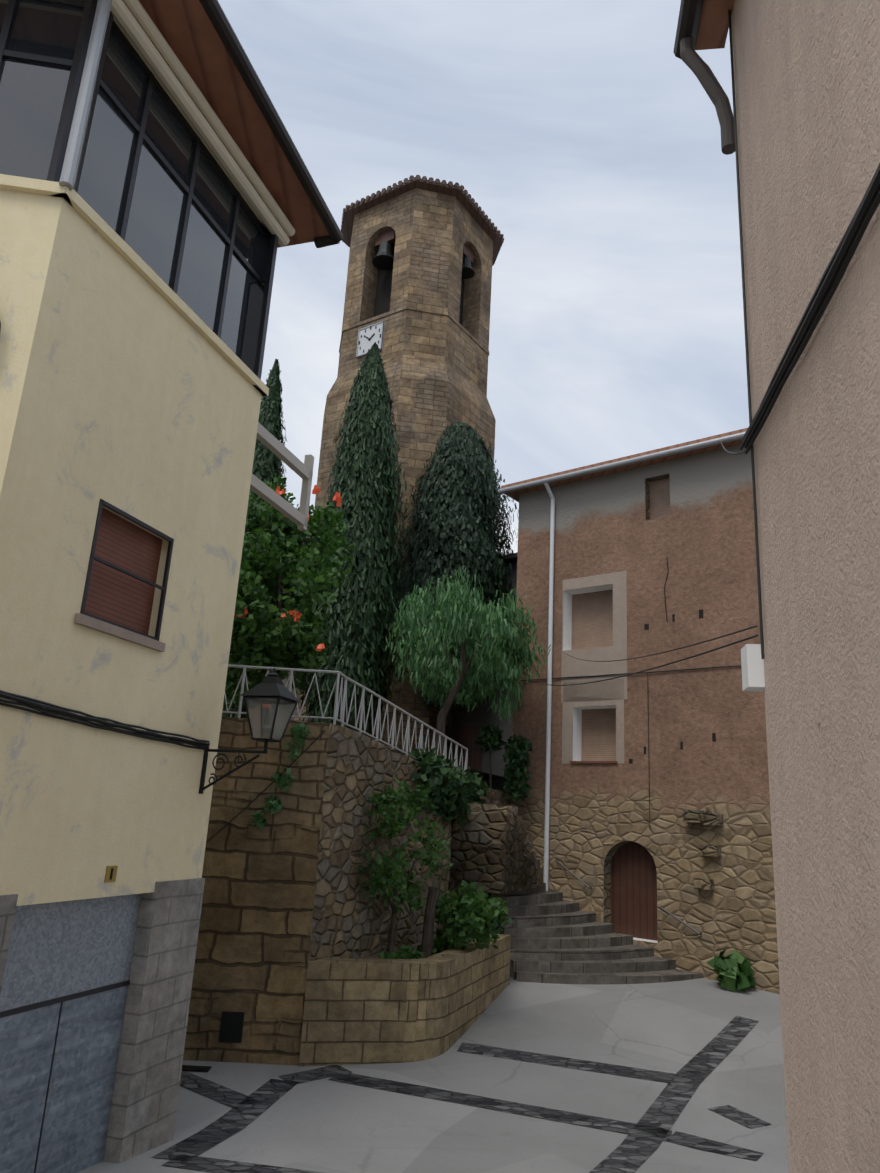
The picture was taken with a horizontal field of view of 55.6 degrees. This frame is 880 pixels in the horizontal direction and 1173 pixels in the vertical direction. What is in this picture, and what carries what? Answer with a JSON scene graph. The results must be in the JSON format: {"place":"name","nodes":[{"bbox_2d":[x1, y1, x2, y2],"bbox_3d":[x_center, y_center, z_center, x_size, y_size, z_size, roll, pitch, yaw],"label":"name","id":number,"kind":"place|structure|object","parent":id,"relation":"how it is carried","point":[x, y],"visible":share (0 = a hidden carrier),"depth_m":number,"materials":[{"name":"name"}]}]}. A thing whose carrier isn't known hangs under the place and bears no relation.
{"place":"outdoors","nodes":[
{"label":"outdoors","id":0,"kind":"place"},
{"bbox_2d":[256,537,309,720],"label":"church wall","id":1,"kind":"structure","parent":0,"point":[284,680],"depth_m":23.11,"materials":[{"name":"brown stone"}]},
{"bbox_2d":[294,354,495,752],"bbox_3d":[-1.364,1.637,24.344,4.716,16.049,4.716,-7,-19,33],"label":"tower base","id":2,"kind":"object","parent":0,"point":[432,398],"visible":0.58,"depth_m":23.63,"materials":[{"name":"brown stone"}]},
{"bbox_2d":[77,978,788,1172],"bbox_3d":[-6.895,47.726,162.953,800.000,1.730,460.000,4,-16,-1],"label":"ground","id":3,"kind":"structure","parent":0,"point":[325,1125],"depth_m":9.49,"materials":[{"name":"grey concrete"}]},
{"bbox_2d":[0,0,268,905],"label":"building","id":4,"kind":"structure","parent":3,"relation":"on","point":[132,384],"depth_m":7.12,"materials":[{"name":"beige paint"}]},
{"bbox_2d":[0,893,141,1172],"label":"garage door","id":5,"kind":"structure","parent":4,"relation":"attached to","point":[64,988],"depth_m":6.68,"materials":[{"name":"grey metal"}]},
{"bbox_2d":[0,878,204,1163],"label":"pilasters","id":6,"kind":"object","parent":4,"relation":"attached to","point":[147,1085],"visible":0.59,"depth_m":7.56,"materials":[{"name":"grey stone"}]},
{"bbox_2d":[0,322,209,749],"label":"cables","id":7,"kind":"object","parent":4,"relation":"attached to","point":[58,711],"visible":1,"depth_m":6.86,"materials":[{"name":"black plastic"}]},
{"bbox_2d":[104,866,117,881],"bbox_3d":[-2.792,2.441,7.084,0.016,0.130,0.130,-2,-16,17],"label":"number plate","id":8,"kind":"object","parent":4,"relation":"attached to","point":[111,874],"visible":1,"depth_m":7.07,"materials":[{"name":"gold metal"}]},
{"bbox_2d":[74,499,173,651],"bbox_3d":[-2.812,-0.073,7.455,0.190,1.100,1.160,-2,-16,17],"label":"window","id":9,"kind":"structure","parent":4,"relation":"attached to","point":[121,585],"depth_m":7.51,"materials":[{"name":"brown wood"}]},
{"bbox_2d":[0,0,277,379],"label":"gallery","id":10,"kind":"object","parent":4,"relation":"on","point":[156,190],"visible":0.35,"depth_m":7.94,"materials":[{"name":"black glass"}]},
{"bbox_2d":[59,0,294,246],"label":"awning boxes","id":11,"kind":"object","parent":4,"relation":"attached to","point":[143,33],"visible":0.94,"depth_m":8.09,"materials":[{"name":"beige"}]},
{"bbox_2d":[139,0,328,247],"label":"roof","id":12,"kind":"structure","parent":4,"relation":"on","point":[187,30],"depth_m":8.79,"materials":[{"name":"brown wood"}]},
{"bbox_2d":[199,0,342,247],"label":"gutter","id":13,"kind":"object","parent":12,"relation":"attached to","point":[213,9],"visible":0.92,"depth_m":8.89,"materials":[{"name":"grey metal"}]},
{"bbox_2d":[199,668,299,793],"bbox_3d":[-1.946,1.451,8.413,0.911,1.280,0.450,-2,-16,17],"label":"lantern","id":14,"kind":"object","parent":4,"relation":"attached to","point":[271,700],"visible":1,"depth_m":8.30,"materials":[{"name":"black metal"}]},
{"bbox_2d":[250,422,313,530],"bbox_3d":[-2.218,-1.627,10.878,0.100,1.122,2.224,-2,-16,17],"label":"steel frame","id":15,"kind":"object","parent":4,"relation":"attached to","point":[287,457],"visible":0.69,"depth_m":11.27,"materials":[{"name":"beige metal"}]},
{"bbox_2d":[183,717,509,1065],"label":"retaining wall","id":16,"kind":"structure","parent":3,"relation":"on","point":[285,901],"depth_m":10.89,"materials":[{"name":"brown stone"}]},
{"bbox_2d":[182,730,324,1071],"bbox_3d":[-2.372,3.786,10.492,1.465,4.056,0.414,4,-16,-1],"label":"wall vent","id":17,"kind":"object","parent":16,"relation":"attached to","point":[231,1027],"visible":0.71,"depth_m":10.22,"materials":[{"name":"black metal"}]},
{"bbox_2d":[250,723,311,829],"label":"wall sprigs","id":18,"kind":"object","parent":16,"relation":"attached to","point":[276,806],"depth_m":10.97,"materials":[{"name":"green plant"}]},
{"bbox_2d":[222,664,467,773],"bbox_3d":[-0.841,2.368,13.362,1.540,1.279,6.468,-9,-20,37],"label":"railing","id":19,"kind":"object","parent":16,"relation":"on","point":[336,706],"visible":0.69,"depth_m":12.40,"materials":[{"name":"grey metal"}]},
{"bbox_2d":[409,748,489,826],"bbox_3d":[0.164,3.657,14.775,0.775,1.389,3.020,-3,-17,22],"label":"shrub","id":20,"kind":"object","parent":16,"relation":"attached to","point":[443,796],"depth_m":14.39,"materials":[{"name":"green plant"}]},
{"bbox_2d":[502,734,532,803],"bbox_3d":[1.658,3.935,18.014,0.679,1.479,0.715,4,-16,-1],"label":"columnar shrub","id":21,"kind":"object","parent":16,"relation":"on","point":[516,771],"visible":1,"depth_m":17.89,"materials":[{"name":"green plant"}]},
{"bbox_2d":[299,934,510,1066],"bbox_3d":[0.008,6.031,11.871,1.272,1.600,4.800,-8,-19,35],"label":"planter","id":22,"kind":"object","parent":3,"relation":"on","point":[366,1011],"visible":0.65,"depth_m":10.59,"materials":[{"name":"brown stone"}]},
{"bbox_2d":[363,941,468,958],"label":"planter soil","id":23,"kind":"structure","parent":22,"relation":"in","point":[376,956],"depth_m":12.39,"materials":[{"name":"brown soil"}]},
{"bbox_2d":[356,779,452,953],"bbox_3d":[-0.607,4.103,12.114,1.487,2.576,1.391,11,-17,-25],"label":"planter tree","id":24,"kind":"object","parent":23,"relation":"on","point":[413,801],"visible":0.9,"depth_m":11.97,"materials":[{"name":"green plant"}]},
{"bbox_2d":[379,936,475,958],"bbox_3d":[-0.066,5.407,12.547,0.644,0.207,3.337,-2,-17,19],"label":"planter cover","id":25,"kind":"object","parent":23,"relation":"on","point":[406,952],"visible":0.4,"depth_m":11.77,"materials":[{"name":"green plant"}]},
{"bbox_2d":[421,886,436,957],"bbox_3d":[-0.170,4.923,12.132,0.200,1.057,0.180,4,-16,-1],"label":"trunk","id":26,"kind":"object","parent":23,"relation":"on","point":[427,936],"visible":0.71,"depth_m":12.08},
{"bbox_2d":[434,880,512,950],"bbox_3d":[0.434,5.046,12.493,1.246,1.271,1.499,4,-16,-1],"label":"planter shrub","id":27,"kind":"object","parent":23,"relation":"on","point":[463,926],"visible":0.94,"depth_m":12.26,"materials":[{"name":"green plant"}]},
{"bbox_2d":[337,188,492,396],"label":"tower","id":28,"kind":"structure","parent":3,"relation":"on","point":[435,232],"depth_m":25.61,"materials":[{"name":"brown stone"}]},
{"bbox_2d":[356,321,384,357],"bbox_3d":[-2.097,-7.421,25.077,0.950,0.950,0.070,-7,-19,33],"label":"clock","id":29,"kind":"object","parent":28,"relation":"attached to","point":[369,336],"visible":0.96,"depth_m":25.07,"materials":[{"name":"grey"}]},
{"bbox_2d":[339,305,488,355],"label":"stone cornice","id":30,"kind":"structure","parent":28,"relation":"attached to","point":[459,325],"depth_m":25.15,"materials":[{"name":"brown stone"}]},
{"bbox_2d":[374,242,464,324],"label":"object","id":31,"kind":"object","parent":28,"relation":"in","point":[383,292],"visible":0.04,"depth_m":26.38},
{"bbox_2d":[340,175,503,265],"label":"tower roof","id":32,"kind":"structure","parent":28,"relation":"on","point":[472,208],"depth_m":26.41,"materials":[{"name":"brown tile"}]},
{"bbox_2d":[372,230,474,278],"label":"bells","id":33,"kind":"object","parent":28,"relation":"hanging from","point":[383,258],"visible":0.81,"depth_m":26.22,"materials":[{"name":"brown metal"}]},
{"bbox_2d":[153,1016,771,1172],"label":"paving strips","id":34,"kind":"object","parent":3,"relation":"on","point":[649,1132],"visible":0.88,"depth_m":9.17,"materials":[{"name":"grey stone"}]},
{"bbox_2d":[450,803,702,984],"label":"steps","id":35,"kind":"structure","parent":3,"relation":"on","point":[556,938],"depth_m":14.83,"materials":[{"name":"grey stone"}]},
{"bbox_2d":[523,853,701,934],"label":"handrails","id":36,"kind":"object","parent":35,"relation":"on","point":[660,907],"visible":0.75,"depth_m":15.67,"materials":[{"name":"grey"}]},
{"bbox_2d":[510,444,779,993],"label":"stone house","id":37,"kind":"structure","parent":3,"relation":"on","point":[701,537],"depth_m":16.86,"materials":[{"name":"brown"}]},
{"bbox_2d":[561,571,626,763],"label":"window surrounds","id":38,"kind":"object","parent":37,"relation":"attached to","point":[608,692],"visible":1,"depth_m":17.89,"materials":[{"name":"beige paint"}]},
{"bbox_2d":[571,478,669,940],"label":"wall openings","id":39,"kind":"object","parent":37,"relation":"in","point":[633,891],"visible":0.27,"depth_m":17.78,"materials":[{"name":"brown wood"}]},
{"bbox_2d":[498,431,745,890],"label":"stone house pipes","id":40,"kind":"object","parent":37,"relation":"attached to","point":[681,449],"visible":0.83,"depth_m":18.28,"materials":[{"name":"grey"}]},
{"bbox_2d":[501,428,747,501],"bbox_3d":[7.829,-1.946,20.558,9.600,0.160,8.350,-9,-20,37],"label":"roof eave","id":41,"kind":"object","parent":37,"relation":"on","point":[514,495],"depth_m":18.44,"materials":[{"name":"brown tile"}]},
{"bbox_2d":[541,557,715,763],"bbox_3d":[3.641,1.586,17.712,4.363,4.265,0.018,-9,-20,37],"label":"facade wear","id":42,"kind":"object","parent":37,"relation":"attached to","point":[646,626],"visible":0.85,"depth_m":16.90,"materials":[{"name":"black"}]},
{"bbox_2d":[521,665,740,828],"bbox_3d":[5.342,3.025,15.828,9.101,3.155,0.038,-9,-20,37],"label":"cable","id":43,"kind":"object","parent":37,"relation":"attached to","point":[648,710],"visible":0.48,"depth_m":16.84,"materials":[{"name":"black rubber"}]},
{"bbox_2d":[603,473,669,934],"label":"stone house liners","id":44,"kind":"object","parent":37,"relation":"on","point":[607,885],"visible":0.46,"depth_m":16.80,"materials":[{"name":"brown stone"}]},
{"bbox_2d":[520,440,758,685],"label":"span wires","id":45,"kind":"object","parent":37,"relation":"attached to","point":[738,453],"visible":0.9,"depth_m":6.09,"materials":[{"name":"black"}]},
{"bbox_2d":[683,810,722,889],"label":"corbels","id":46,"kind":"object","parent":37,"relation":"attached to","point":[703,817],"visible":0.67,"depth_m":15.40,"materials":[{"name":"beige stone"}]},
{"bbox_2d":[707,950,756,991],"bbox_3d":[5.156,6.729,14.608,0.781,0.737,1.054,-6,-18,30],"label":"plant","id":47,"kind":"object","parent":3,"relation":"on","point":[733,969],"visible":0.94,"depth_m":14.31,"materials":[{"name":"green plant"}]},
{"bbox_2d":[731,0,879,1172],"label":"building","id":48,"kind":"structure","parent":3,"relation":"on","point":[807,84],"depth_m":3.33,"materials":[{"name":"beige paint"}]},
{"bbox_2d":[673,0,734,154],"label":"drainpipe","id":49,"kind":"object","parent":48,"relation":"attached to","point":[689,18],"visible":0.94,"depth_m":5.28,"materials":[{"name":"grey metal"}]},
{"bbox_2d":[695,0,734,49],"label":"roof edge","id":50,"kind":"object","parent":48,"relation":"on","point":[713,27],"visible":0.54,"depth_m":5.39,"materials":[{"name":"brown wood"}]},
{"bbox_2d":[741,644,764,691],"bbox_3d":[1.620,0.419,4.294,0.100,0.220,0.140,1,-16,8],"label":"junction box","id":51,"kind":"object","parent":48,"relation":"attached to","point":[752,666],"visible":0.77,"depth_m":4.24,"materials":[{"name":"white plastic"}]},
{"bbox_2d":[728,10,879,658],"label":"cables","id":52,"kind":"object","parent":48,"relation":"attached to","point":[831,278],"visible":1,"depth_m":3.58,"materials":[{"name":"black plastic"}]},
{"bbox_2d":[396,750,504,778],"bbox_3d":[-5.954,3.435,17.360,17.000,0.001,12.100,4,-16,-1],"label":"coping","id":53,"kind":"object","parent":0,"point":[485,775],"depth_m":19.00,"materials":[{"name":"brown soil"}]},
{"bbox_2d":[222,358,286,717],"bbox_3d":[-5.282,-0.933,23.889,1.768,12.562,1.889,4,-16,-1],"label":"cypress","id":54,"kind":"object","parent":53,"relation":"on","point":[266,462],"visible":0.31,"depth_m":24.50,"materials":[{"name":"green plant"}]},
{"bbox_2d":[231,597,321,699],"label":"flowers","id":55,"kind":"object","parent":53,"relation":"on","point":[297,683],"visible":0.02,"depth_m":19.10,"materials":[{"name":"green plant"}]},
{"bbox_2d":[223,475,355,710],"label":"shrubs","id":56,"kind":"object","parent":53,"relation":"on","point":[273,549],"visible":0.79,"depth_m":14.25,"materials":[{"name":"green plant"}]},
{"bbox_2d":[299,342,410,739],"bbox_3d":[-1.859,-1.005,19.856,2.540,10.886,2.546,4,-16,-1],"label":"tall cypress","id":57,"kind":"object","parent":53,"relation":"on","point":[360,612],"visible":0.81,"depth_m":19.16,"materials":[{"name":"green plant"}]},
{"bbox_2d":[390,421,518,726],"bbox_3d":[0.267,-0.500,21.846,3.827,8.220,3.584,4,-16,-1],"label":"broad conifer","id":58,"kind":"object","parent":53,"relation":"on","point":[458,522],"visible":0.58,"depth_m":21.24,"materials":[{"name":"green plant"}]},
{"bbox_2d":[385,567,550,759],"bbox_3d":[0.574,2.183,17.681,3.587,5.243,3.139,4,-16,-1],"label":"tree","id":59,"kind":"object","parent":53,"relation":"on","point":[500,646],"visible":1,"depth_m":17.43,"materials":[{"name":"green plant"}]},
{"bbox_2d":[446,561,516,790],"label":"grey house","id":60,"kind":"structure","parent":53,"relation":"on","point":[480,715],"depth_m":21.25,"materials":[{"name":"grey"}]},
{"bbox_2d":[457,726,482,771],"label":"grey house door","id":61,"kind":"structure","parent":60,"relation":"in","point":[466,737],"depth_m":21.32,"materials":[{"name":"wood"}]},
{"bbox_2d":[499,552,517,562],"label":"grey house roof","id":62,"kind":"structure","parent":60,"relation":"on","point":[512,557],"depth_m":21.76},
{"bbox_2d":[475,723,505,787],"bbox_3d":[1.095,3.702,18.265,0.713,1.397,0.644,4,-16,-1],"label":"topiary","id":63,"kind":"object","parent":53,"relation":"on","point":[489,737],"visible":1,"depth_m":18.24,"materials":[{"name":"green plant"}]},
{"bbox_2d":[218,0,748,553],"label":"sky","id":64,"kind":"structure","parent":0,"point":[578,128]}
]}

